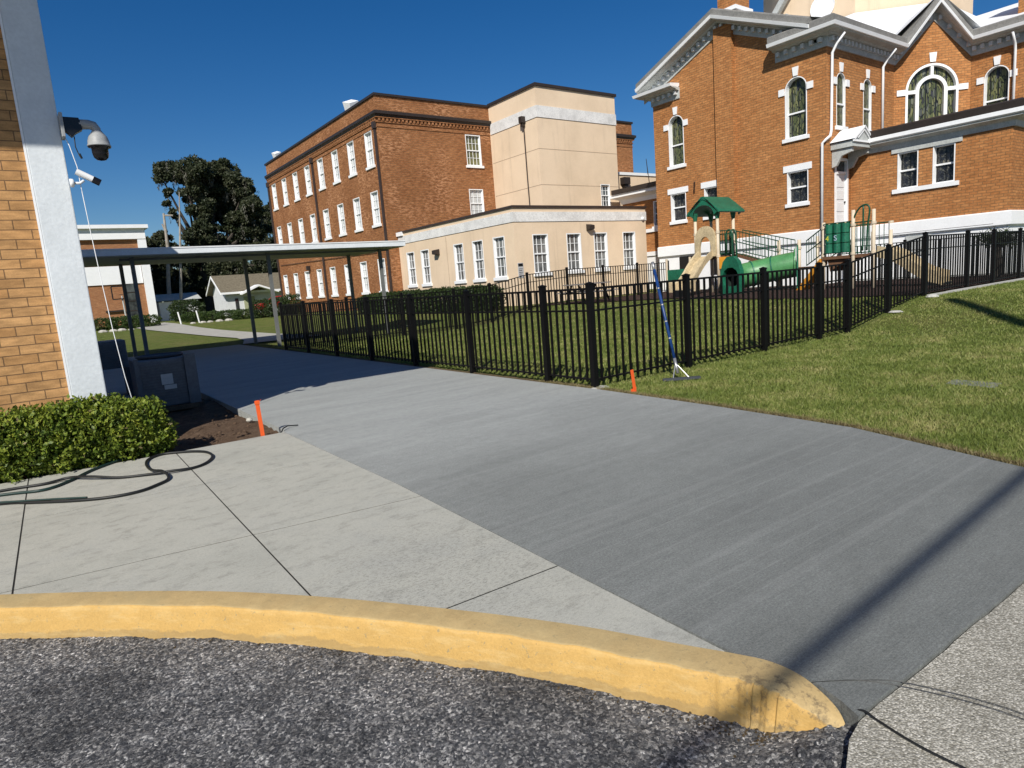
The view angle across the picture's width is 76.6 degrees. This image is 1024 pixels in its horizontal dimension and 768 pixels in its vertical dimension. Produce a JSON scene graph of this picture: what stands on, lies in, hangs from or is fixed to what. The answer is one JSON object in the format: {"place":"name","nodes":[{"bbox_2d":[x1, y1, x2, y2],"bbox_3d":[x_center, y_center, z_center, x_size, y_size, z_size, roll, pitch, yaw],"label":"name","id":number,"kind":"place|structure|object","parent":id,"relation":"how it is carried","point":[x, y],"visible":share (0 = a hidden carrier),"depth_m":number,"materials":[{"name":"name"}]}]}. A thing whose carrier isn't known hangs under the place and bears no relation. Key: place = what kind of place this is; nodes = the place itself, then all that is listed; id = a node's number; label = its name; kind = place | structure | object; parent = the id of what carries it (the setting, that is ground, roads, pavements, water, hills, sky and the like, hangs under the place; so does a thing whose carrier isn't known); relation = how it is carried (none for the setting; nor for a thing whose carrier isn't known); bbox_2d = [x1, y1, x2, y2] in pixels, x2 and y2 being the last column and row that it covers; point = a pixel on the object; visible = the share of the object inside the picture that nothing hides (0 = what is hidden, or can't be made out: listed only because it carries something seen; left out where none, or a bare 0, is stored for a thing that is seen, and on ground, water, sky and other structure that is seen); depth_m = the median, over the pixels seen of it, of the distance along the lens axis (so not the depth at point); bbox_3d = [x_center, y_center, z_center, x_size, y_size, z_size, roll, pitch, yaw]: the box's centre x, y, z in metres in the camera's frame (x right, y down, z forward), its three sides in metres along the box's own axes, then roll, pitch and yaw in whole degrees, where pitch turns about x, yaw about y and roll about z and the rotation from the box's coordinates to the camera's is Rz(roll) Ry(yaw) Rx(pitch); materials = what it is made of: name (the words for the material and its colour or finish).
{"place":"outdoors","nodes":[
{"label":"outdoors","id":0,"kind":"place"},
{"bbox_2d":[6,397,278,482],"bbox_3d":[-6.731,0.808,8.954,5.340,0.094,6.400,-11,11,-35],"label":"soil bed","id":1,"kind":"object","parent":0,"point":[208,409],"visible":0.18,"depth_m":8.81,"materials":[{"name":"brown soil"}]},
{"bbox_2d":[0,392,180,484],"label":"hedge","id":2,"kind":"object","parent":1,"relation":"on","point":[91,429],"visible":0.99,"depth_m":6.78,"materials":[{"name":"green plant"}]},
{"bbox_2d":[128,352,203,414],"bbox_3d":[-5.841,-0.048,10.872,0.950,0.910,0.950,-11,11,-35],"label":"utility box","id":3,"kind":"object","parent":1,"relation":"on","point":[171,379],"visible":0.91,"depth_m":10.56,"materials":[{"name":"grey paint"}]},
{"bbox_2d":[166,411,269,451],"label":"soil clods","id":4,"kind":"object","parent":1,"relation":"on","point":[219,432],"visible":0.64,"depth_m":8.32,"materials":[{"name":"brown soil"}]},
{"bbox_2d":[254,399,264,435],"bbox_3d":[-3.018,0.428,7.772,0.076,0.491,0.027,-11,11,-35],"label":"survey stake","id":5,"kind":"object","parent":1,"relation":"on","point":[259,416],"visible":0.88,"depth_m":7.76,"materials":[{"name":"orange paint"}]},
{"bbox_2d":[138,322,317,343],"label":"garden path","id":6,"kind":"structure","parent":0,"point":[247,337],"depth_m":35.70,"materials":[{"name":"concrete"}]},
{"bbox_2d":[0,432,723,650],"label":"old pavement","id":7,"kind":"structure","parent":0,"point":[417,550],"depth_m":4.36,"materials":[{"name":"concrete"}]},
{"bbox_2d":[0,450,213,504],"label":"garden hose","id":8,"kind":"object","parent":7,"relation":"on","point":[78,499],"visible":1,"depth_m":6.20,"materials":[{"name":"black rubber"}]},
{"bbox_2d":[0,636,855,767],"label":"road","id":9,"kind":"structure","parent":0,"point":[119,702],"depth_m":2.75,"materials":[{"name":"stone"}]},
{"bbox_2d":[22,637,778,757],"bbox_3d":[-2.855,1.485,3.248,7.855,0.032,0.821,-3,9,8],"label":"kerb grit","id":10,"kind":"object","parent":9,"relation":"on","point":[758,736],"visible":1,"depth_m":2.56,"materials":[{"name":"gravel"}]},
{"bbox_2d":[792,725,851,767],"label":"asphalt crumbs","id":11,"kind":"object","parent":9,"relation":"on","point":[802,753],"visible":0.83,"depth_m":2.24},
{"bbox_2d":[37,0,1018,325],"label":"sky","id":12,"kind":"structure","parent":0,"point":[242,82],"materials":[{"name":"blue"}]},
{"bbox_2d":[96,277,1023,466],"bbox_3d":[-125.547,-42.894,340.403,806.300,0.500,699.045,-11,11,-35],"label":"lawn ground","id":13,"kind":"structure","parent":0,"point":[160,341],"depth_m":15.37,"materials":[{"name":"green plant"}]},
{"bbox_2d":[94,316,118,330],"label":"hedge","id":14,"kind":"object","parent":13,"relation":"on","point":[97,322],"visible":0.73,"depth_m":49.43,"materials":[{"name":"green plant"}]},
{"bbox_2d":[77,224,157,326],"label":"gym building","id":15,"kind":"structure","parent":13,"relation":"on","point":[118,236],"depth_m":59.62,"materials":[{"name":"white paint"}]},
{"bbox_2d":[126,284,137,315],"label":"window","id":16,"kind":"structure","parent":15,"relation":"in","point":[130,287],"depth_m":60.59,"materials":[{"name":"grey glass"}]},
{"bbox_2d":[106,316,133,328],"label":"hedge","id":17,"kind":"object","parent":13,"relation":"on","point":[118,323],"visible":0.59,"depth_m":49.43,"materials":[{"name":"green plant"}]},
{"bbox_2d":[134,313,162,327],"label":"hedge","id":18,"kind":"object","parent":13,"relation":"on","point":[152,318],"visible":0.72,"depth_m":49.72,"materials":[{"name":"green plant"}]},
{"bbox_2d":[145,230,184,302],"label":"oak tree","id":19,"kind":"object","parent":13,"relation":"on","point":[158,271],"visible":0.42,"depth_m":77.68,"materials":[{"name":"green plant"}]},
{"bbox_2d":[162,213,172,301],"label":"utility pole","id":20,"kind":"object","parent":13,"relation":"on","point":[168,282],"visible":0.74,"depth_m":66.25,"materials":[{"name":"brown wood"}]},
{"bbox_2d":[155,292,200,320],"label":"shed","id":21,"kind":"structure","parent":13,"relation":"on","point":[162,311],"depth_m":65.14,"materials":[{"name":"white paint"}]},
{"bbox_2d":[179,192,182,305],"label":"utility pole","id":22,"kind":"object","parent":13,"relation":"on","point":[180,282],"visible":0.71,"depth_m":65.06,"materials":[{"name":"brown wood"}]},
{"bbox_2d":[166,299,205,320],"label":"shrub","id":23,"kind":"object","parent":13,"relation":"on","point":[174,307],"visible":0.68,"depth_m":58.01,"materials":[{"name":"green plant"}]},
{"bbox_2d":[180,311,206,322],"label":"hedge","id":24,"kind":"object","parent":13,"relation":"on","point":[184,319],"visible":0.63,"depth_m":53.14,"materials":[{"name":"green plant"}]},
{"bbox_2d":[196,310,222,320],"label":"hedge","id":25,"kind":"object","parent":13,"relation":"on","point":[208,314],"visible":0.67,"depth_m":52.83,"materials":[{"name":"green plant"}]},
{"bbox_2d":[151,154,277,315],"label":"oak tree","id":26,"kind":"object","parent":13,"relation":"on","point":[221,191],"visible":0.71,"depth_m":70.51,"materials":[{"name":"green plant"}]},
{"bbox_2d":[206,272,280,315],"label":"house","id":27,"kind":"structure","parent":13,"relation":"on","point":[227,292],"depth_m":62.55,"materials":[{"name":"white"}]},
{"bbox_2d":[231,309,257,319],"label":"hedge","id":28,"kind":"object","parent":13,"relation":"on","point":[242,315],"visible":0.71,"depth_m":52.00,"materials":[{"name":"green plant"}]},
{"bbox_2d":[248,298,272,318],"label":"hedge","id":29,"kind":"object","parent":13,"relation":"on","point":[259,314],"visible":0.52,"depth_m":51.55,"materials":[{"name":"green plant"}]},
{"bbox_2d":[250,202,273,267],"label":"oak tree","id":30,"kind":"object","parent":13,"relation":"on","point":[269,239],"visible":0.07,"depth_m":83.70,"materials":[{"name":"green plant"}]},
{"bbox_2d":[263,297,289,317],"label":"hedge","id":31,"kind":"object","parent":13,"relation":"on","point":[269,305],"visible":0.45,"depth_m":50.96,"materials":[{"name":"green plant"}]},
{"bbox_2d":[279,293,300,313],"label":"hedge","id":32,"kind":"object","parent":13,"relation":"on","point":[286,300],"visible":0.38,"depth_m":50.39,"materials":[{"name":"green plant"}]},
{"bbox_2d":[356,283,505,314],"bbox_3d":[-4.879,-4.293,33.684,1.339,1.459,14.806,-11,11,-35],"label":"hedge","id":33,"kind":"object","parent":13,"relation":"on","point":[407,291],"visible":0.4,"depth_m":31.51,"materials":[{"name":"green plant"}]},
{"bbox_2d":[278,282,598,386],"bbox_3d":[-3.050,-1.195,14.903,0.100,1.662,14.230,-11,11,-35],"label":"metal fence","id":34,"kind":"object","parent":13,"relation":"on","point":[468,311],"visible":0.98,"depth_m":12.16,"materials":[{"name":"black metal"}]},
{"bbox_2d":[264,92,635,311],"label":"school building","id":35,"kind":"structure","parent":13,"relation":"on","point":[374,166],"depth_m":39.69,"materials":[{"name":"orange brick"}]},
{"bbox_2d":[304,165,312,196],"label":"window","id":36,"kind":"structure","parent":35,"relation":"in","point":[306,169],"depth_m":45.82,"materials":[{"name":"white paint"}]},
{"bbox_2d":[310,213,318,242],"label":"window","id":37,"kind":"structure","parent":35,"relation":"in","point":[312,217],"depth_m":46.32,"materials":[{"name":"white paint"}]},
{"bbox_2d":[316,269,324,297],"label":"window","id":38,"kind":"structure","parent":35,"relation":"in","point":[319,272],"depth_m":46.94,"materials":[{"name":"white paint"}]},
{"bbox_2d":[317,157,325,190],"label":"window","id":39,"kind":"structure","parent":35,"relation":"in","point":[319,162],"depth_m":43.75,"materials":[{"name":"white paint"}]},
{"bbox_2d":[323,209,331,240],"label":"window","id":40,"kind":"structure","parent":35,"relation":"in","point":[325,212],"depth_m":44.27,"materials":[{"name":"white paint"}]},
{"bbox_2d":[330,267,338,296],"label":"window","id":41,"kind":"structure","parent":35,"relation":"in","point":[332,269],"depth_m":44.87,"materials":[{"name":"white paint"}]},
{"bbox_2d":[331,149,340,184],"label":"window","id":42,"kind":"structure","parent":35,"relation":"in","point":[334,156],"depth_m":41.68,"materials":[{"name":"white paint"}]},
{"bbox_2d":[337,203,346,236],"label":"window","id":43,"kind":"structure","parent":35,"relation":"in","point":[340,208],"depth_m":42.20,"materials":[{"name":"white paint"}]},
{"bbox_2d":[347,140,356,177],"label":"window","id":44,"kind":"structure","parent":35,"relation":"in","point":[350,147],"depth_m":39.61,"materials":[{"name":"white paint"}]},
{"bbox_2d":[353,197,363,232],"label":"window","id":45,"kind":"structure","parent":35,"relation":"in","point":[356,202],"depth_m":40.12,"materials":[{"name":"white paint"}]},
{"bbox_2d":[360,261,370,294],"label":"window","id":46,"kind":"structure","parent":35,"relation":"in","point":[363,265],"depth_m":40.74,"materials":[{"name":"white paint"}]},
{"bbox_2d":[364,130,375,170],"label":"window","id":47,"kind":"structure","parent":35,"relation":"in","point":[367,136],"depth_m":37.53,"materials":[{"name":"white paint"}]},
{"bbox_2d":[370,191,381,227],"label":"window","id":48,"kind":"structure","parent":35,"relation":"in","point":[374,195],"depth_m":38.06,"materials":[{"name":"white paint"}]},
{"bbox_2d":[465,134,483,168],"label":"window","id":49,"kind":"structure","parent":35,"relation":"in","point":[473,146],"depth_m":40.03,"materials":[{"name":"white paint"}]},
{"bbox_2d":[469,189,484,214],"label":"window","id":50,"kind":"structure","parent":35,"relation":"in","point":[476,197],"depth_m":40.46,"materials":[{"name":"white paint"}]},
{"bbox_2d":[284,261,668,345],"bbox_3d":[0.180,-3.446,25.902,18.500,2.162,0.100,-11,11,-35],"label":"metal fence","id":51,"kind":"object","parent":13,"relation":"on","point":[603,274],"visible":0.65,"depth_m":26.13,"materials":[{"name":"black metal"}]},
{"bbox_2d":[396,205,647,305],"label":"annex building","id":52,"kind":"structure","parent":13,"relation":"on","point":[497,245],"depth_m":31.34,"materials":[{"name":"beige paint"}]},
{"bbox_2d":[406,252,417,287],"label":"window","id":53,"kind":"structure","parent":52,"relation":"in","point":[410,255],"depth_m":36.85,"materials":[{"name":"white paint"}]},
{"bbox_2d":[420,249,432,286],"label":"window","id":54,"kind":"structure","parent":52,"relation":"in","point":[425,261],"depth_m":35.53,"materials":[{"name":"white paint"}]},
{"bbox_2d":[453,243,466,283],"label":"window","id":55,"kind":"structure","parent":52,"relation":"in","point":[457,248],"depth_m":32.75,"materials":[{"name":"white paint"}]},
{"bbox_2d":[472,240,486,282],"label":"window","id":56,"kind":"structure","parent":52,"relation":"in","point":[477,246],"depth_m":31.34,"materials":[{"name":"white paint"}]},
{"bbox_2d":[492,236,508,280],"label":"window","id":57,"kind":"structure","parent":52,"relation":"in","point":[498,242],"depth_m":29.92,"materials":[{"name":"white paint"}]},
{"bbox_2d":[532,234,551,276],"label":"window","id":58,"kind":"structure","parent":52,"relation":"in","point":[541,260],"depth_m":29.75,"materials":[{"name":"white paint"}]},
{"bbox_2d":[566,233,584,273],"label":"window","id":59,"kind":"structure","parent":52,"relation":"in","point":[574,250],"depth_m":30.93,"materials":[{"name":"white paint"}]},
{"bbox_2d":[593,232,609,271],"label":"window","id":60,"kind":"structure","parent":52,"relation":"in","point":[600,238],"depth_m":31.95,"materials":[{"name":"white paint"}]},
{"bbox_2d":[622,232,638,269],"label":"window","id":61,"kind":"structure","parent":52,"relation":"in","point":[629,243],"depth_m":33.12,"materials":[{"name":"white paint"}]},
{"bbox_2d":[487,82,619,208],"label":"stair tower","id":62,"kind":"structure","parent":13,"relation":"on","point":[553,144],"depth_m":38.70,"materials":[{"name":"beige paint"}]},
{"bbox_2d":[600,184,610,205],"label":"window","id":63,"kind":"structure","parent":62,"relation":"in","point":[605,191],"depth_m":40.57,"materials":[{"name":"white paint"}]},
{"bbox_2d":[242,344,1022,465],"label":"soil edge","id":64,"kind":"object","parent":13,"relation":"on","point":[586,386],"visible":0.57,"depth_m":10.93,"materials":[{"name":"brown soil"}]},
{"bbox_2d":[539,379,1023,466],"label":"dry grass","id":65,"kind":"structure","parent":64,"relation":"on","point":[1017,461],"depth_m":6.32,"materials":[{"name":"beige plant"}]},
{"bbox_2d":[610,181,659,288],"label":"connector building","id":66,"kind":"structure","parent":13,"relation":"on","point":[644,194],"depth_m":38.70,"materials":[{"name":"white paint"}]},
{"bbox_2d":[618,160,655,205],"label":"link building","id":67,"kind":"structure","parent":13,"relation":"on","point":[627,179],"depth_m":44.77,"materials":[{"name":"beige paint"}]},
{"bbox_2d":[651,262,700,380],"bbox_3d":[2.388,-0.963,9.582,0.540,1.722,0.752,-4,9,1],"label":"concrete broom","id":68,"kind":"object","parent":13,"relation":"on","point":[676,366],"visible":1,"depth_m":9.53,"materials":[{"name":"blue paint"}]},
{"bbox_2d":[547,274,1023,304],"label":"playground surface","id":69,"kind":"object","parent":13,"relation":"on","point":[671,296],"visible":0.35,"depth_m":21.91,"materials":[{"name":"rubber"}]},
{"bbox_2d":[557,281,617,304],"bbox_3d":[3.021,-3.593,25.872,1.900,0.853,1.600,-11,11,-35],"label":"picnic table","id":70,"kind":"object","parent":69,"relation":"on","point":[595,283],"visible":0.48,"depth_m":25.73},
{"bbox_2d":[665,257,695,292],"bbox_3d":[7.768,-4.878,29.329,0.900,1.650,1.400,-11,11,-35],"label":"activity board","id":71,"kind":"object","parent":69,"relation":"on","point":[673,274],"visible":0.25,"depth_m":29.34,"materials":[{"name":"green plastic"}]},
{"bbox_2d":[671,197,951,296],"bbox_3d":[9.767,-5.036,22.277,3.585,3.820,9.064,-11,11,-35],"label":"play structure","id":72,"kind":"object","parent":69,"relation":"on","point":[835,239],"visible":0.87,"depth_m":23.62,"materials":[{"name":"green plastic"}]},
{"bbox_2d":[594,228,1023,380],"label":"metal fence","id":73,"kind":"object","parent":13,"relation":"on","point":[993,261],"visible":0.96,"depth_m":12.66,"materials":[{"name":"black metal"}]},
{"bbox_2d":[632,0,1023,291],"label":"church","id":74,"kind":"structure","parent":13,"relation":"on","point":[760,118],"depth_m":27.64,"materials":[{"name":"orange brick"}]},
{"bbox_2d":[663,106,687,170],"bbox_3d":[7.914,-11.759,30.991,0.340,2.800,1.420,-11,11,-35],"label":"window","id":75,"kind":"structure","parent":74,"relation":"in","point":[675,128],"depth_m":31.18,"materials":[{"name":"white paint"}]},
{"bbox_2d":[668,186,687,224],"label":"window","id":76,"kind":"structure","parent":74,"relation":"in","point":[678,195],"depth_m":31.61,"materials":[{"name":"white paint"}]},
{"bbox_2d":[701,180,716,219],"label":"window","id":77,"kind":"structure","parent":74,"relation":"in","point":[710,187],"depth_m":30.02,"materials":[{"name":"white paint"}]},
{"bbox_2d":[778,66,812,143],"bbox_3d":[11.507,-11.285,26.147,0.340,2.830,1.460,-11,11,-35],"label":"window","id":78,"kind":"structure","parent":74,"relation":"in","point":[795,91],"depth_m":26.31,"materials":[{"name":"white paint"}]},
{"bbox_2d":[783,161,811,207],"bbox_3d":[11.772,-8.153,26.598,0.320,1.680,1.220,-11,11,-35],"label":"window","id":79,"kind":"structure","parent":74,"relation":"in","point":[797,174],"depth_m":26.69,"materials":[{"name":"white paint"}]},
{"bbox_2d":[810,0,834,16],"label":"round window","id":80,"kind":"structure","parent":74,"relation":"in","point":[819,8],"depth_m":32.28,"materials":[{"name":"white paint"}]},
{"bbox_2d":[833,62,849,129],"bbox_3d":[13.045,-11.404,25.734,1.220,2.540,0.190,-11,11,-35],"label":"window","id":81,"kind":"structure","parent":74,"relation":"in","point":[840,81],"depth_m":25.84,"materials":[{"name":"white paint"}]},
{"bbox_2d":[837,174,845,221],"bbox_3d":[13.372,-7.456,26.419,0.820,2.120,0.140,-11,11,-35],"label":"door","id":82,"kind":"structure","parent":74,"relation":"in","point":[841,201],"depth_m":26.43,"materials":[{"name":"white paint"}]},
{"bbox_2d":[860,69,875,130],"bbox_3d":[14.782,-11.739,26.990,1.220,2.540,0.190,-11,11,-35],"label":"window","id":83,"kind":"structure","parent":74,"relation":"in","point":[867,89],"depth_m":27.11,"materials":[{"name":"white paint"}]},
{"bbox_2d":[905,63,958,122],"bbox_3d":[18.233,-12.221,28.227,2.110,3.255,0.218,-3,9,9],"label":"window","id":84,"kind":"structure","parent":74,"relation":"in","point":[932,90],"depth_m":28.19,"materials":[{"name":"white paint"}]},
{"bbox_2d":[976,55,1017,105],"bbox_3d":[20.353,-12.253,27.181,0.340,2.800,1.420,-11,11,-35],"label":"window","id":85,"kind":"structure","parent":74,"relation":"in","point":[996,81],"depth_m":27.24,"materials":[{"name":"glass"}]},
{"bbox_2d":[849,234,1015,279],"bbox_3d":[15.159,-4.448,23.285,0.109,1.662,6.363,-10,10,-30],"label":"metal fence","id":86,"kind":"object","parent":13,"relation":"on","point":[905,240],"visible":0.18,"depth_m":24.01,"materials":[{"name":"black metal"}]},
{"bbox_2d":[846,97,1023,280],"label":"church wing","id":87,"kind":"structure","parent":13,"relation":"on","point":[958,172],"depth_m":23.98,"materials":[{"name":"orange brick"}]},
{"bbox_2d":[897,149,918,188],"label":"window","id":88,"kind":"structure","parent":87,"relation":"in","point":[907,168],"depth_m":25.11,"materials":[{"name":"white paint"}]},
{"bbox_2d":[932,142,955,183],"bbox_3d":[16.053,-8.166,24.014,0.252,1.352,0.732,-11,11,-35],"label":"window","id":89,"kind":"structure","parent":87,"relation":"in","point":[943,170],"depth_m":24.12,"materials":[{"name":"white paint"}]},
{"bbox_2d":[927,278,1023,294],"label":"concrete strip","id":90,"kind":"object","parent":13,"relation":"on","point":[974,287],"visible":0.37,"depth_m":16.97,"materials":[{"name":"grey concrete"}]},
{"bbox_2d":[975,225,1022,277],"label":"palm shrub","id":91,"kind":"object","parent":13,"relation":"on","point":[1006,229],"visible":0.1,"depth_m":20.72,"materials":[{"name":"green plant"}]},
{"bbox_2d":[103,345,1023,726],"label":"new pavement","id":92,"kind":"structure","parent":0,"point":[849,563],"depth_m":4.51,"materials":[{"name":"concrete"}]},
{"bbox_2d":[0,0,112,476],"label":"brick building","id":93,"kind":"structure","parent":92,"relation":"on","point":[49,349],"depth_m":6.98,"materials":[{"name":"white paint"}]},
{"bbox_2d":[58,112,110,160],"bbox_3d":[-4.668,-2.697,7.105,0.448,0.475,0.245,-11,11,-35],"label":"security camera","id":94,"kind":"object","parent":93,"relation":"attached to","point":[98,144],"visible":1,"depth_m":7.07,"materials":[{"name":"grey plastic"}]},
{"bbox_2d":[65,138,131,397],"bbox_3d":[-4.623,-1.136,7.336,0.248,3.152,0.029,-11,11,-35],"label":"camera cable","id":95,"kind":"object","parent":94,"relation":"hanging from","point":[99,271],"visible":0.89,"depth_m":7.29,"materials":[{"name":"white paint"}]},
{"bbox_2d":[69,169,101,186],"bbox_3d":[-4.695,-2.264,7.132,0.302,0.199,0.088,-11,11,-35],"label":"security camera","id":96,"kind":"object","parent":93,"relation":"attached to","point":[89,177],"visible":1,"depth_m":7.11,"materials":[{"name":"white paint"}]},
{"bbox_2d":[98,339,133,396],"bbox_3d":[-7.721,-0.238,12.412,0.640,1.170,0.720,-11,11,-35],"label":"air conditioner","id":97,"kind":"object","parent":92,"relation":"on","point":[109,355],"visible":0.55,"depth_m":12.17,"materials":[{"name":"grey paint"}]},
{"bbox_2d":[81,240,405,356],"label":"covered walkway","id":98,"kind":"structure","parent":92,"relation":"on","point":[122,257],"depth_m":22.16,"materials":[{"name":"white metal"}]},
{"bbox_2d":[598,280,1023,462],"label":"grass","id":99,"kind":"structure","parent":0,"point":[857,367],"depth_m":8.57,"materials":[{"name":"green plant"}]},
{"bbox_2d":[846,584,1023,767],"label":"street sidewalk","id":100,"kind":"structure","parent":0,"point":[982,658],"depth_m":2.28,"materials":[{"name":"grey concrete"}]},
{"bbox_2d":[857,709,965,767],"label":"loose cable","id":101,"kind":"object","parent":100,"relation":"on","point":[913,742],"visible":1,"depth_m":2.14,"materials":[{"name":"black rubber"}]},
{"bbox_2d":[812,679,1023,718],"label":"thin wire","id":102,"kind":"object","parent":100,"relation":"on","point":[931,692],"visible":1,"depth_m":2.37,"materials":[{"name":"black rubber"}]},
{"bbox_3d":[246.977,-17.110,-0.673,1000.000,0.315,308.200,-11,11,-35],"label":"road base","id":103,"kind":"structure","parent":0,"visible":0},
{"bbox_2d":[0,591,844,732],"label":"kerb","id":104,"kind":"structure","parent":103,"relation":"on","point":[762,695],"depth_m":3.06,"materials":[{"name":"yellow paint"}]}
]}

